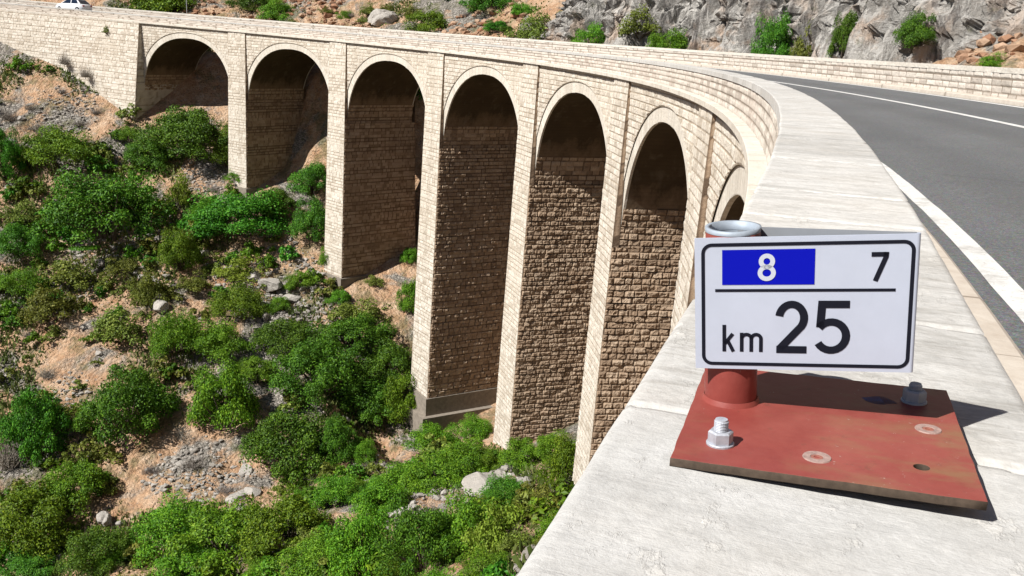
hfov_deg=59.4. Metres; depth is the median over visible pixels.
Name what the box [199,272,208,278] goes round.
shrub
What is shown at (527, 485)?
shrub
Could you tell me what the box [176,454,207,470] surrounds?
dry shrub
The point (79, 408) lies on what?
shrub
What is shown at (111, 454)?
shrub
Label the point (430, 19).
bush
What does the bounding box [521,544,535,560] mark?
rock
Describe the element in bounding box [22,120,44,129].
dry shrub
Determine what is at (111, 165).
shrub
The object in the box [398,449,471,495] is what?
bush
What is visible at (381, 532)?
shrub
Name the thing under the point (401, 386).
bush
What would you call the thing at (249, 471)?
rock
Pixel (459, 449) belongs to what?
bush
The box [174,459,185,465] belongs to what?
rock
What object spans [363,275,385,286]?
bush
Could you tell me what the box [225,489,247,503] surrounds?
boulder
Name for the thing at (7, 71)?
shrub
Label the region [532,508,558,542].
bush
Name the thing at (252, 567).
bush
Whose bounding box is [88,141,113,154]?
shrub
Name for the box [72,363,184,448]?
bush
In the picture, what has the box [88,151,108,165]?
shrub
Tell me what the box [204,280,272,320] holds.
bush
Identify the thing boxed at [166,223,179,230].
shrub
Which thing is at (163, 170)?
shrub
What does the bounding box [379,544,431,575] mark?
bush
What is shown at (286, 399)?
shrub
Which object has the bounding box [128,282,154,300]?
shrub
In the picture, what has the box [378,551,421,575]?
bush
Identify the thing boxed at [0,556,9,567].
shrub
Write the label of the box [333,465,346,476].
shrub
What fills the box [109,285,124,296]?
shrub
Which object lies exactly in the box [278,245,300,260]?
shrub
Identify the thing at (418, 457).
shrub
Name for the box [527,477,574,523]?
shrub
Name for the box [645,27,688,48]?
bush
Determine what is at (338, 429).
bush
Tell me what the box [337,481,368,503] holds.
bush
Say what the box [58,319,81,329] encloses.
dry shrub
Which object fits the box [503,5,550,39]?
bush
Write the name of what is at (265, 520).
bush
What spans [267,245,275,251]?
shrub
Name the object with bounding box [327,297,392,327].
bush
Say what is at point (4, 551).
shrub
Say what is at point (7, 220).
shrub
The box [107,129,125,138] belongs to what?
shrub
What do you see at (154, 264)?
shrub
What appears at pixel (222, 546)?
bush
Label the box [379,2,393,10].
hillside shrub
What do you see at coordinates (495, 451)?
shrub
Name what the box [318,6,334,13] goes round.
hillside shrub
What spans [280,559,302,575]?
shrub
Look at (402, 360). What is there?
bush
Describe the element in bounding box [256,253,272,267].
shrub
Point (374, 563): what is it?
shrub
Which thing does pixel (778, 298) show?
kilometre sign
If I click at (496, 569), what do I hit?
shrub
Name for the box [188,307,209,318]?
shrub
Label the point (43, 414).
bush
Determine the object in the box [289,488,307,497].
bush
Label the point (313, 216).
bush
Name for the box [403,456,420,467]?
shrub
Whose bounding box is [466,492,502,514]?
bush
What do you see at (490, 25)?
hillside shrub
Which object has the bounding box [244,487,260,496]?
rock
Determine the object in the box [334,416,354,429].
shrub
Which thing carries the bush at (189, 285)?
on the ground at (204, 84)
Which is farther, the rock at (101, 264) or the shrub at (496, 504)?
the rock at (101, 264)
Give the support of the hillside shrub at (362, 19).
on the ground at (204, 84)
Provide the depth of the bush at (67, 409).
78.06 m
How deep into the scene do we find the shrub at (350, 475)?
66.62 m
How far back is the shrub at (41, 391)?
79.01 m
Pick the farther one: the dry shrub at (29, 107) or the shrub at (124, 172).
the dry shrub at (29, 107)
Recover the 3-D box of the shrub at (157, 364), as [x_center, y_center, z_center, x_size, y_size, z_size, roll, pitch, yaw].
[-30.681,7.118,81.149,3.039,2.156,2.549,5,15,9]
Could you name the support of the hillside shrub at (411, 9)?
on the ground at (204, 84)
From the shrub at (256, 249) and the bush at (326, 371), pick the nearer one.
the bush at (326, 371)
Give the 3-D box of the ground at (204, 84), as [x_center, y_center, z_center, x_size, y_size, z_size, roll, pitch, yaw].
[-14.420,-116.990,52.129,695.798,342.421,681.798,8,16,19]
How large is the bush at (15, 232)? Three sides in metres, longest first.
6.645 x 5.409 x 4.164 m
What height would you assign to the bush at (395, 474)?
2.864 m
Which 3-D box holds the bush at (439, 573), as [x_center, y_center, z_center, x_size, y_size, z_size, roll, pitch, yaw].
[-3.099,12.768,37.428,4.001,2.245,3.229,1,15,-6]
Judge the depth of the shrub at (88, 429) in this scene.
76.67 m
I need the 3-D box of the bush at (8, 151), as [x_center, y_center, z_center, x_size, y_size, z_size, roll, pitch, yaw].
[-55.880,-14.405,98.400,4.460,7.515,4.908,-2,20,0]
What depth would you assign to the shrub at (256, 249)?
93.67 m
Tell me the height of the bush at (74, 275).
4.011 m
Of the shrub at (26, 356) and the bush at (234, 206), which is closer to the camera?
the shrub at (26, 356)
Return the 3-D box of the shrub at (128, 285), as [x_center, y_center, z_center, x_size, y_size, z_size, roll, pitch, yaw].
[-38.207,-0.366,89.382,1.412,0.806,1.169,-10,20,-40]
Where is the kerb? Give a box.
[616,56,1023,401]
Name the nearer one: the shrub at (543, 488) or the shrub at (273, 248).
the shrub at (543, 488)
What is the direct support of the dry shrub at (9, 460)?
on the ground at (204, 84)
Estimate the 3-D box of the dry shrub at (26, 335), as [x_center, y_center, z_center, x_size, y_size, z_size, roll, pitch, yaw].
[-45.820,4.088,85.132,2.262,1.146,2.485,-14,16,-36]
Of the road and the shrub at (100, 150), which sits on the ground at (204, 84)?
the shrub at (100, 150)
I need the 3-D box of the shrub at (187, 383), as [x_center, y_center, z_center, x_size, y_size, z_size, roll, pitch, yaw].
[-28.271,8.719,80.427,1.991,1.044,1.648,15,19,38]
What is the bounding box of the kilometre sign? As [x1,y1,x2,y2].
[669,220,987,510]
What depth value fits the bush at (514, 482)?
52.49 m
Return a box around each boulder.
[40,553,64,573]
[96,511,112,526]
[153,300,168,313]
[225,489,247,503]
[245,269,260,281]
[258,278,282,291]
[282,294,300,301]
[368,8,398,26]
[387,504,419,521]
[461,472,496,497]
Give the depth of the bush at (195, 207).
95.94 m
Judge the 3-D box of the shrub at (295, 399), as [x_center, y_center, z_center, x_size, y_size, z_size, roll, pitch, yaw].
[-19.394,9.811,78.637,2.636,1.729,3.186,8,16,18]
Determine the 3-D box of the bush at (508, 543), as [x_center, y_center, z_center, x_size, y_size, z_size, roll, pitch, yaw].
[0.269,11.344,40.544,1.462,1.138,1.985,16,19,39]
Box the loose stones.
[43,159,533,575]
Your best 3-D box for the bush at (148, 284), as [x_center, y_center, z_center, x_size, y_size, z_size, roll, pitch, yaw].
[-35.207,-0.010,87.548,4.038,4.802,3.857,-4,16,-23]
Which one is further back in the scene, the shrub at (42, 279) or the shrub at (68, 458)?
the shrub at (42, 279)
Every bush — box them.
[0,123,27,182]
[0,198,48,222]
[0,222,49,258]
[0,265,45,297]
[0,378,72,466]
[0,477,92,567]
[0,548,64,575]
[14,122,104,167]
[14,283,83,324]
[25,164,176,251]
[27,458,113,508]
[35,255,114,291]
[49,401,77,426]
[52,524,139,575]
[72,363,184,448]
[79,547,124,573]
[87,308,158,346]
[99,257,138,278]
[111,126,142,141]
[123,132,176,169]
[128,265,171,311]
[128,487,211,569]
[129,0,206,12]
[134,104,227,160]
[138,567,160,575]
[146,540,229,575]
[147,308,201,361]
[155,226,205,271]
[162,166,191,208]
[162,493,280,575]
[165,568,195,575]
[175,268,212,292]
[177,185,294,239]
[184,196,231,225]
[185,316,261,363]
[186,352,262,432]
[203,125,227,167]
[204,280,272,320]
[211,253,269,285]
[215,538,230,550]
[222,168,240,182]
[225,0,269,13]
[231,486,334,559]
[236,404,343,487]
[237,355,278,385]
[242,550,278,568]
[244,557,280,575]
[250,316,320,362]
[255,0,294,20]
[257,187,302,216]
[262,296,289,313]
[266,524,359,575]
[267,337,361,408]
[276,495,291,509]
[279,463,321,491]
[279,522,307,536]
[282,269,315,289]
[285,161,325,197]
[287,525,332,553]
[289,195,324,241]
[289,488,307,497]
[303,311,398,363]
[308,411,360,467]
[308,473,357,507]
[317,246,328,265]
[324,289,350,303]
[324,509,392,575]
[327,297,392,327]
[330,371,398,426]
[335,10,353,18]
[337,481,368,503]
[345,475,410,519]
[345,476,369,500]
[351,439,378,465]
[352,333,411,381]
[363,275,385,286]
[363,482,413,519]
[367,473,404,490]
[372,493,469,575]
[378,369,416,424]
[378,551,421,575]
[379,459,433,493]
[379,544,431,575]
[395,276,415,314]
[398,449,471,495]
[399,247,416,262]
[400,420,460,452]
[402,8,448,31]
[418,565,464,575]
[430,486,499,560]
[436,434,496,479]
[446,412,492,441]
[455,546,508,575]
[458,0,514,14]
[461,498,528,567]
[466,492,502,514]
[471,444,502,469]
[475,473,526,496]
[478,481,521,511]
[497,529,533,550]
[498,436,545,472]
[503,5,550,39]
[511,483,560,523]
[524,429,575,466]
[529,535,542,545]
[532,429,576,490]
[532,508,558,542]
[570,21,605,43]
[617,3,661,41]
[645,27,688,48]
[749,8,795,55]
[788,18,813,56]
[826,9,858,58]
[892,7,937,53]
[976,51,1006,66]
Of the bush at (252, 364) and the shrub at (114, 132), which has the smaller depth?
the bush at (252, 364)
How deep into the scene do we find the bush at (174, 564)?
58.67 m
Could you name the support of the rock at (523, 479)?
on the ground at (204, 84)
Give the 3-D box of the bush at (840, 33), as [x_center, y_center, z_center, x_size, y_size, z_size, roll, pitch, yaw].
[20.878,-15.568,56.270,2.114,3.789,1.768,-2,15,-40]
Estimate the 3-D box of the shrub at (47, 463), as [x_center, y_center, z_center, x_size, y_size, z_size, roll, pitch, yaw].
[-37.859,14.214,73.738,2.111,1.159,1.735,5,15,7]
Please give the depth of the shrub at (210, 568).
56.66 m
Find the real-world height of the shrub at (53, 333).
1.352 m
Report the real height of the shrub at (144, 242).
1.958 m
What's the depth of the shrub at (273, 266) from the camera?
92.97 m
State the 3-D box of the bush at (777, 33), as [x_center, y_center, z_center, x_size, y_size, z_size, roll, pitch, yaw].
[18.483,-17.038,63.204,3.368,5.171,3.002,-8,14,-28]
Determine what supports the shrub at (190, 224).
on the ground at (204, 84)
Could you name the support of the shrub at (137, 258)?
on the ground at (204, 84)
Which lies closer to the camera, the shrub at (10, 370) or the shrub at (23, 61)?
the shrub at (10, 370)
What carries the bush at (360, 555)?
on the ground at (204, 84)
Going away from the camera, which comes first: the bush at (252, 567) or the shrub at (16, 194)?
the bush at (252, 567)
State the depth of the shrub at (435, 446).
65.50 m
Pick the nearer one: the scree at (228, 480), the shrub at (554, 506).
the shrub at (554, 506)
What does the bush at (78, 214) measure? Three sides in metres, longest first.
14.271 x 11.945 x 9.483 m
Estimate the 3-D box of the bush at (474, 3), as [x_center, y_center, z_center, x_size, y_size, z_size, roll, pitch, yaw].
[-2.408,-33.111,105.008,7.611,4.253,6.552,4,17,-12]
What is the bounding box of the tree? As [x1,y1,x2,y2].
[416,87,423,99]
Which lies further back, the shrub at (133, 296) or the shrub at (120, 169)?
the shrub at (120, 169)
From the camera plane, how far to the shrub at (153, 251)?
92.42 m
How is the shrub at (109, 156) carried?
on the ground at (204, 84)
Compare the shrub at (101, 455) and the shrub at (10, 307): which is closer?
the shrub at (101, 455)
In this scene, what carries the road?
on the viaduct
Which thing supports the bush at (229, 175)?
on the ground at (204, 84)
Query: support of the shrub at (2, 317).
on the ground at (204, 84)
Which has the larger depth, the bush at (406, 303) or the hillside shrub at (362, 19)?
the hillside shrub at (362, 19)
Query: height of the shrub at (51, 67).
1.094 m
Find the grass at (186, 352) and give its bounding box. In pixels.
[0,0,686,575]
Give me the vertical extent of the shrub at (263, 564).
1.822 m
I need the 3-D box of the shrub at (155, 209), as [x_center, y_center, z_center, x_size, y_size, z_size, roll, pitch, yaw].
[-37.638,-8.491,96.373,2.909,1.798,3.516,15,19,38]
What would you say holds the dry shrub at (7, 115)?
on the ground at (204, 84)
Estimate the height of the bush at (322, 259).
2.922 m
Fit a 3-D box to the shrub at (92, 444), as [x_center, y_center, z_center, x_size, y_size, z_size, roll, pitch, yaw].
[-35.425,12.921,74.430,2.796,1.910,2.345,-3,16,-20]
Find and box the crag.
[529,0,1023,63]
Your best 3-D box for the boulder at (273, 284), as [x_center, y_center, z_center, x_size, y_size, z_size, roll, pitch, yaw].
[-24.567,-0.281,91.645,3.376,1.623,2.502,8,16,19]
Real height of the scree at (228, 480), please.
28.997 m
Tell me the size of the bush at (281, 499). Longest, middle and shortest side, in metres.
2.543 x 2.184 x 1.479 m
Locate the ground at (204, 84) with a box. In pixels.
[0,0,1023,575]
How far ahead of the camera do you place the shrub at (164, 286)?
88.50 m
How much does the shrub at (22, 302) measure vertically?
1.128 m
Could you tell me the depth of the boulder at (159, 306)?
86.19 m
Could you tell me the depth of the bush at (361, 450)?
71.78 m
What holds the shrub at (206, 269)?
on the ground at (204, 84)
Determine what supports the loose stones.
on the ground at (204, 84)
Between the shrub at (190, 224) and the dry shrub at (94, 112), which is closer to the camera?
the shrub at (190, 224)
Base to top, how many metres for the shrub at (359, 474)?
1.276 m
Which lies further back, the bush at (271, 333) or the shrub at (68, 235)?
the shrub at (68, 235)
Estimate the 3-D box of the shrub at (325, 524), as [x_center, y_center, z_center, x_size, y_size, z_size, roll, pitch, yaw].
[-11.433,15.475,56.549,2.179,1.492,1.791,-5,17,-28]
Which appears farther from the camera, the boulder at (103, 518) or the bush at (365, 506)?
the boulder at (103, 518)
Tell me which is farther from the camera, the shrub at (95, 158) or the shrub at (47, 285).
the shrub at (95, 158)
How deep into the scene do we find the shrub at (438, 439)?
68.66 m
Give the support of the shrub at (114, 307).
on the ground at (204, 84)
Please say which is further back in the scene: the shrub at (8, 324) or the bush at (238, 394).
the shrub at (8, 324)
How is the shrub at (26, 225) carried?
on the ground at (204, 84)
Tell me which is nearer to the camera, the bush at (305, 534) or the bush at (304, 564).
the bush at (304, 564)
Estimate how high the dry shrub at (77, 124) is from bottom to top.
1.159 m
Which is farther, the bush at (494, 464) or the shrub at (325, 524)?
the bush at (494, 464)
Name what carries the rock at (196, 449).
on the ground at (204, 84)
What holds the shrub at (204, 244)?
on the ground at (204, 84)
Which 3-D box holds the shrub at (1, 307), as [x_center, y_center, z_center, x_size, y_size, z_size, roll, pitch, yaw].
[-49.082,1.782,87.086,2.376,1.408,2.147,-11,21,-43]
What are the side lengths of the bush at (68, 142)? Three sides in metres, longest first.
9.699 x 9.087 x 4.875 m
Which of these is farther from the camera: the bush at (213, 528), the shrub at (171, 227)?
the shrub at (171, 227)
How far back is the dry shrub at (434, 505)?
53.49 m
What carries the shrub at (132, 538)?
on the ground at (204, 84)
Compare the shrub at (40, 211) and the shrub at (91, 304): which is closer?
the shrub at (91, 304)
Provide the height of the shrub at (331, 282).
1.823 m
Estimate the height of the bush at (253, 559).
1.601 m
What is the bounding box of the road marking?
[704,67,1023,321]
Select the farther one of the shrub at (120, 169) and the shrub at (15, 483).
the shrub at (120, 169)
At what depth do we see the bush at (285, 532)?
60.36 m
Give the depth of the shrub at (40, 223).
94.24 m
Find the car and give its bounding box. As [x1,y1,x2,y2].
[55,0,91,9]
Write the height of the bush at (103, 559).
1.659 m
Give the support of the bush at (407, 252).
on the ground at (204, 84)
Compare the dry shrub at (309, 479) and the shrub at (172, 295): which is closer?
the dry shrub at (309, 479)
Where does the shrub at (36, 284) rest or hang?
on the ground at (204, 84)
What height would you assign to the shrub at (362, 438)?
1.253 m
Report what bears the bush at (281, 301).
on the ground at (204, 84)
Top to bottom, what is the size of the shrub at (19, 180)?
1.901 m
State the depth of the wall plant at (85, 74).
108.31 m
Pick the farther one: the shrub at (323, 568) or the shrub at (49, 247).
the shrub at (49, 247)
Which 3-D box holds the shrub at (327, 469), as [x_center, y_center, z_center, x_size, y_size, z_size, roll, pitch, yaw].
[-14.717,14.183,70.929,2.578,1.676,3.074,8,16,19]
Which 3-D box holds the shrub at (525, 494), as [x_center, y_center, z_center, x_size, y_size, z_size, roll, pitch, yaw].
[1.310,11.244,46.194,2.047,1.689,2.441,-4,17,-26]
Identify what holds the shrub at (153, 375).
on the ground at (204, 84)
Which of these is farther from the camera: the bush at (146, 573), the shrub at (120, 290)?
the shrub at (120, 290)
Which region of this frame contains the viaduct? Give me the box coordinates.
[0,0,1023,575]
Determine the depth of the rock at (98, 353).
82.90 m
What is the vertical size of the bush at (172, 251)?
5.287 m
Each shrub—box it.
[0,109,22,120]
[0,184,16,201]
[0,266,15,274]
[0,299,15,309]
[0,310,9,321]
[0,314,23,329]
[0,367,14,379]
[0,429,24,471]
[0,477,27,495]
[0,488,10,506]
[0,540,15,560]
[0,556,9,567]
[1,67,13,74]
[1,300,23,314]
[2,185,24,199]
[3,217,11,227]
[5,56,32,70]
[6,175,38,191]
[10,155,37,166]
[13,55,27,64]
[16,299,32,307]
[17,218,32,227]
[17,326,35,336]
[18,179,41,195]
[20,389,53,413]
[21,101,39,109]
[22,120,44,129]
[22,329,40,343]
[22,352,33,359]
[24,282,47,301]
[27,180,43,189]
[28,61,41,67]
[29,259,46,269]
[30,255,47,267]
[31,215,57,231]
[32,366,59,379]
[33,275,49,285]
[34,208,49,216]
[34,456,64,468]
[35,67,44,72]
[35,185,48,192]
[38,325,64,341]
[41,280,49,288]
[44,65,55,71]
[44,236,68,251]
[46,289,65,303]
[54,546,66,556]
[56,225,78,240]
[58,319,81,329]
[61,451,87,468]
[67,430,101,458]
[68,119,84,125]
[69,379,86,388]
[69,399,88,414]
[71,298,87,307]
[78,330,103,341]
[81,306,91,313]
[81,425,95,433]
[81,444,107,465]
[83,154,113,174]
[83,301,94,308]
[85,108,104,113]
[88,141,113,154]
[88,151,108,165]
[90,140,108,154]
[90,358,103,364]
[93,276,115,291]
[93,285,108,293]
[95,477,118,495]
[101,160,118,168]
[101,445,124,465]
[103,150,114,161]
[104,303,122,317]
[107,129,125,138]
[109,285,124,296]
[111,169,126,176]
[112,166,122,173]
[115,103,142,117]
[117,365,137,380]
[121,280,134,287]
[121,536,146,560]
[122,160,143,172]
[123,538,161,568]
[124,245,140,257]
[127,170,140,182]
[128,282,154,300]
[130,256,140,260]
[136,246,147,254]
[137,371,159,382]
[138,255,158,267]
[139,235,164,254]
[139,240,161,255]
[139,311,152,319]
[140,463,162,475]
[142,256,163,270]
[144,199,175,215]
[152,356,185,380]
[157,281,177,291]
[157,362,183,379]
[159,168,169,174]
[160,160,173,167]
[163,288,183,300]
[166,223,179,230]
[167,427,196,441]
[169,219,183,229]
[174,220,200,241]
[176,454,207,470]
[184,380,201,391]
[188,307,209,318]
[192,554,242,575]
[197,239,209,247]
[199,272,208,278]
[201,258,220,272]
[202,181,223,194]
[207,285,231,296]
[207,481,239,495]
[212,252,230,261]
[223,182,242,195]
[224,250,243,264]
[240,239,264,257]
[242,555,280,575]
[243,2,257,12]
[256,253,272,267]
[263,234,282,243]
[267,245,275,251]
[269,484,286,495]
[270,262,278,268]
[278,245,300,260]
[278,389,308,410]
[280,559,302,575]
[283,391,299,402]
[285,17,296,21]
[296,473,315,486]
[300,488,332,510]
[302,485,315,491]
[303,267,326,283]
[308,461,341,480]
[312,564,338,575]
[314,277,343,296]
[317,521,336,537]
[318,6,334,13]
[318,556,356,575]
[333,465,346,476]
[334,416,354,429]
[334,472,358,488]
[345,462,369,479]
[355,436,371,444]
[355,472,372,477]
[355,528,389,546]
[356,16,367,22]
[358,1,373,15]
[364,459,389,474]
[365,552,401,575]
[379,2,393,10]
[398,3,422,15]
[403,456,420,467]
[409,496,450,513]
[414,447,434,463]
[418,431,453,462]
[427,435,446,451]
[473,496,525,530]
[475,449,503,464]
[480,558,516,575]
[482,19,507,32]
[499,26,512,31]
[504,481,536,500]
[510,1,535,14]
[513,488,542,523]
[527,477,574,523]
[535,492,562,519]
[538,484,549,503]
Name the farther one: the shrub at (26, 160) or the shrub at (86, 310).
the shrub at (26, 160)
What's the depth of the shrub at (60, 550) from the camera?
67.89 m
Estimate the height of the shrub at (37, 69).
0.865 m
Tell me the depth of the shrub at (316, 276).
91.13 m
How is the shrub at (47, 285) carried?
on the ground at (204, 84)
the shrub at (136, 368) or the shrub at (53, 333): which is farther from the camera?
the shrub at (53, 333)
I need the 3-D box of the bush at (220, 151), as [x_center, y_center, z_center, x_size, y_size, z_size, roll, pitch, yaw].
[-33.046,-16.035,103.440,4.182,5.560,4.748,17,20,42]
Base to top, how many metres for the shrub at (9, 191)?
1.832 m
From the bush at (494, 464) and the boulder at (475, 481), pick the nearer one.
the boulder at (475, 481)
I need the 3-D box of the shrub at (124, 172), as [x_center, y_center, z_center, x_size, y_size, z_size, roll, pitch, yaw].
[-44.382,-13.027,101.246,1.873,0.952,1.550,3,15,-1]
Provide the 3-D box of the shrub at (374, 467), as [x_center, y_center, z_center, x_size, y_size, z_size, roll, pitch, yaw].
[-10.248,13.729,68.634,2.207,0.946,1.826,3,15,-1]
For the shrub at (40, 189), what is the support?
on the ground at (204, 84)
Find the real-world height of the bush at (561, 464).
4.350 m
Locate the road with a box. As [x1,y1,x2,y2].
[706,67,1023,354]
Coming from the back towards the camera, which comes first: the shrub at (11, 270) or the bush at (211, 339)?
the shrub at (11, 270)
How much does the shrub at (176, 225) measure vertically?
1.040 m
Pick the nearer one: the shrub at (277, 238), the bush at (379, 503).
the bush at (379, 503)
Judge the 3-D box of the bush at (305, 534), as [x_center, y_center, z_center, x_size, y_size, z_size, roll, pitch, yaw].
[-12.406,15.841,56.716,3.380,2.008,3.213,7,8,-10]
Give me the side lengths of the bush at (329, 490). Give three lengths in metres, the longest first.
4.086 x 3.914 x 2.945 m
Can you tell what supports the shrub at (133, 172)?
on the ground at (204, 84)
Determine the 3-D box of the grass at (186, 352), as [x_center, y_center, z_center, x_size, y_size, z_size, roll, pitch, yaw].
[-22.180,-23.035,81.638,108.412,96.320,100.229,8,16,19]
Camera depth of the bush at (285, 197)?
98.16 m
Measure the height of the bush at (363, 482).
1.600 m
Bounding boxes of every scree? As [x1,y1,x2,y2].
[22,84,395,501]
[115,0,1023,64]
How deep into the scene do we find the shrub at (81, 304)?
87.23 m
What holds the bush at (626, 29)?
on the crag
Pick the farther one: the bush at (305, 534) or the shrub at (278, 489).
the shrub at (278, 489)
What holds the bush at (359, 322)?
on the ground at (204, 84)
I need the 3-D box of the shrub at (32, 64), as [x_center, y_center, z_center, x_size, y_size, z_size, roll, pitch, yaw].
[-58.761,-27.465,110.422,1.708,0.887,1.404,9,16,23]
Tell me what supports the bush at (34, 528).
on the ground at (204, 84)
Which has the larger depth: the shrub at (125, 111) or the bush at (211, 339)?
the shrub at (125, 111)
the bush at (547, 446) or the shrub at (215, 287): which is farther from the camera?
the shrub at (215, 287)
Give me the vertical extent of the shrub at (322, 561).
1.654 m
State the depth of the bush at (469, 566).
38.65 m
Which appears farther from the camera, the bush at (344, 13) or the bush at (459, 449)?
the bush at (344, 13)
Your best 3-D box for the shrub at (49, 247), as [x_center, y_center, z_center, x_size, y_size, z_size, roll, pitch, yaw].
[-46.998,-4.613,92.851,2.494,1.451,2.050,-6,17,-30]
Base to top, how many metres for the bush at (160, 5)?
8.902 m
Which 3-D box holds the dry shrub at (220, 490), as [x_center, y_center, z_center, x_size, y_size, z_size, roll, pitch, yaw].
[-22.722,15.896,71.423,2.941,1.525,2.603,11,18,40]
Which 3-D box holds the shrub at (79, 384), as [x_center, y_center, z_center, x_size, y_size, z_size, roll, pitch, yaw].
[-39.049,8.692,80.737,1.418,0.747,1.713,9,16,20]
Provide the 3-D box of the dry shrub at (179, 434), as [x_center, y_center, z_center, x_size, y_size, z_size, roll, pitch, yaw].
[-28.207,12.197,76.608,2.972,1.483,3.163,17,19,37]
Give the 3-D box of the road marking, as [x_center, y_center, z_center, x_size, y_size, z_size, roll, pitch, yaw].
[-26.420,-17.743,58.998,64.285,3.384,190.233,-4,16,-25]
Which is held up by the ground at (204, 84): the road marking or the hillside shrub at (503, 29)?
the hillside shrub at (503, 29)
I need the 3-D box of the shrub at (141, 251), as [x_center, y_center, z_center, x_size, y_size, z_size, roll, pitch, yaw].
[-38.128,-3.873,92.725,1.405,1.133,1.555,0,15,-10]
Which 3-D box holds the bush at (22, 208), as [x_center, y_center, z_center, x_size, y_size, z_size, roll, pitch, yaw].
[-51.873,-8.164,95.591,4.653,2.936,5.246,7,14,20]
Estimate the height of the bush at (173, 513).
4.715 m
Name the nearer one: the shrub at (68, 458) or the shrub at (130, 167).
the shrub at (68, 458)
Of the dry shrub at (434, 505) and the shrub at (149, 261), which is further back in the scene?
the shrub at (149, 261)
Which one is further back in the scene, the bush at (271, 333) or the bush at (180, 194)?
the bush at (180, 194)
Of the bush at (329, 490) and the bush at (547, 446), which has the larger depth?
the bush at (329, 490)
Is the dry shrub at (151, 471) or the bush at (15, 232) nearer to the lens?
the dry shrub at (151, 471)
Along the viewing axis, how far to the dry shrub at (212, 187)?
100.69 m
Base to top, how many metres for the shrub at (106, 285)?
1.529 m
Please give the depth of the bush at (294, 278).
90.61 m
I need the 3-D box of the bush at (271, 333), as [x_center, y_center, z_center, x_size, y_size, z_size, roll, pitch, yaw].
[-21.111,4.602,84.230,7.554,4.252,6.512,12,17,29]
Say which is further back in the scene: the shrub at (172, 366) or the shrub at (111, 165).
the shrub at (111, 165)
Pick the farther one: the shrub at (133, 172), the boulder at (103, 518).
the shrub at (133, 172)
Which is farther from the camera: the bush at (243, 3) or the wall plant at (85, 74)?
the bush at (243, 3)
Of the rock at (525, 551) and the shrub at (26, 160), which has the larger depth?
the shrub at (26, 160)
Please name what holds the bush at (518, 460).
on the ground at (204, 84)
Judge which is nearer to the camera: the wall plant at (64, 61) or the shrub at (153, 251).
the shrub at (153, 251)
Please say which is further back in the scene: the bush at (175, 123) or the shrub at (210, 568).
the bush at (175, 123)
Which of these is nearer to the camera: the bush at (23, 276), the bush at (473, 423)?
the bush at (473, 423)
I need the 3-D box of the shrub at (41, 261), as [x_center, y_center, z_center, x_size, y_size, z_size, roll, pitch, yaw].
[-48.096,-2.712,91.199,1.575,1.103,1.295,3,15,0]
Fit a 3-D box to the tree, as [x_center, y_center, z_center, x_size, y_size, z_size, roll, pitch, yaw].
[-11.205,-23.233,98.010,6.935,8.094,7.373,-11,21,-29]
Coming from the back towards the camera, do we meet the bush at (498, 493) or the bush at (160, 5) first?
the bush at (160, 5)
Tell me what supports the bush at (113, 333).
on the ground at (204, 84)
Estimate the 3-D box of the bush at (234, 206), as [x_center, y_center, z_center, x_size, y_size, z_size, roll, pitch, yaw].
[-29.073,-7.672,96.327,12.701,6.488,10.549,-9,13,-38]
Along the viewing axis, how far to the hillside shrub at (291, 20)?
118.09 m
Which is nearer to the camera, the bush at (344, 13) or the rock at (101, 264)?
the rock at (101, 264)
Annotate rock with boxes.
[17,115,25,120]
[95,350,102,355]
[98,259,104,266]
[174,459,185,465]
[192,447,200,452]
[238,463,252,474]
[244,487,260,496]
[262,313,271,320]
[517,476,531,483]
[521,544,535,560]
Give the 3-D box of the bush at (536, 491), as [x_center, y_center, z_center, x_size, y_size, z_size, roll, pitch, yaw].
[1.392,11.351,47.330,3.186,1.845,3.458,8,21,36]
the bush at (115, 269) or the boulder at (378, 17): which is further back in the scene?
the boulder at (378, 17)
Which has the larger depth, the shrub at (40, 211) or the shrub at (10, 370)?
the shrub at (40, 211)
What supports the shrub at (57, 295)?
on the ground at (204, 84)
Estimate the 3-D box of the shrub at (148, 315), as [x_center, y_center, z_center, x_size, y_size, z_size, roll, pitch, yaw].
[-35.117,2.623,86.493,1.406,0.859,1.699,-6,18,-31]
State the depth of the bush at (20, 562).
65.70 m
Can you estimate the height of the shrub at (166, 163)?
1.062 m
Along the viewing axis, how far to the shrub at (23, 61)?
110.36 m
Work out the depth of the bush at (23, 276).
87.57 m
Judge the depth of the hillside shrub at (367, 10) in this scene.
114.60 m
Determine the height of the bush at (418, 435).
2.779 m
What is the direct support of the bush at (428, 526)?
on the ground at (204, 84)
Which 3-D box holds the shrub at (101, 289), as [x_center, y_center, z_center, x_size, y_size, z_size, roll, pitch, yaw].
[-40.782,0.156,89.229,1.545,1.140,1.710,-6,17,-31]
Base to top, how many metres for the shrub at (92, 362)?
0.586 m
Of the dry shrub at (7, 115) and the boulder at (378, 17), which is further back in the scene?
the boulder at (378, 17)
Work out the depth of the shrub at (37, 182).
98.29 m
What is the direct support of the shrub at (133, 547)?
on the ground at (204, 84)
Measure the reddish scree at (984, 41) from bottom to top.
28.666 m
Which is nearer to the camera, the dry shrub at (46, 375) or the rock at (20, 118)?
the dry shrub at (46, 375)
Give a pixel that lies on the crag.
(721, 25)
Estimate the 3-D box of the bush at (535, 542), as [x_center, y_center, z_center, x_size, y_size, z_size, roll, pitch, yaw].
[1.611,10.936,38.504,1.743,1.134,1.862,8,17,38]
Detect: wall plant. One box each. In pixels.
[54,51,70,66]
[76,66,93,78]
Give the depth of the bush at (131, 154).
101.43 m
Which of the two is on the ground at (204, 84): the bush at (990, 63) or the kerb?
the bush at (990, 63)
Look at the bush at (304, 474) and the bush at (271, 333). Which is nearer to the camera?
the bush at (304, 474)
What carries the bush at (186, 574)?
on the ground at (204, 84)
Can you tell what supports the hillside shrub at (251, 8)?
on the ground at (204, 84)

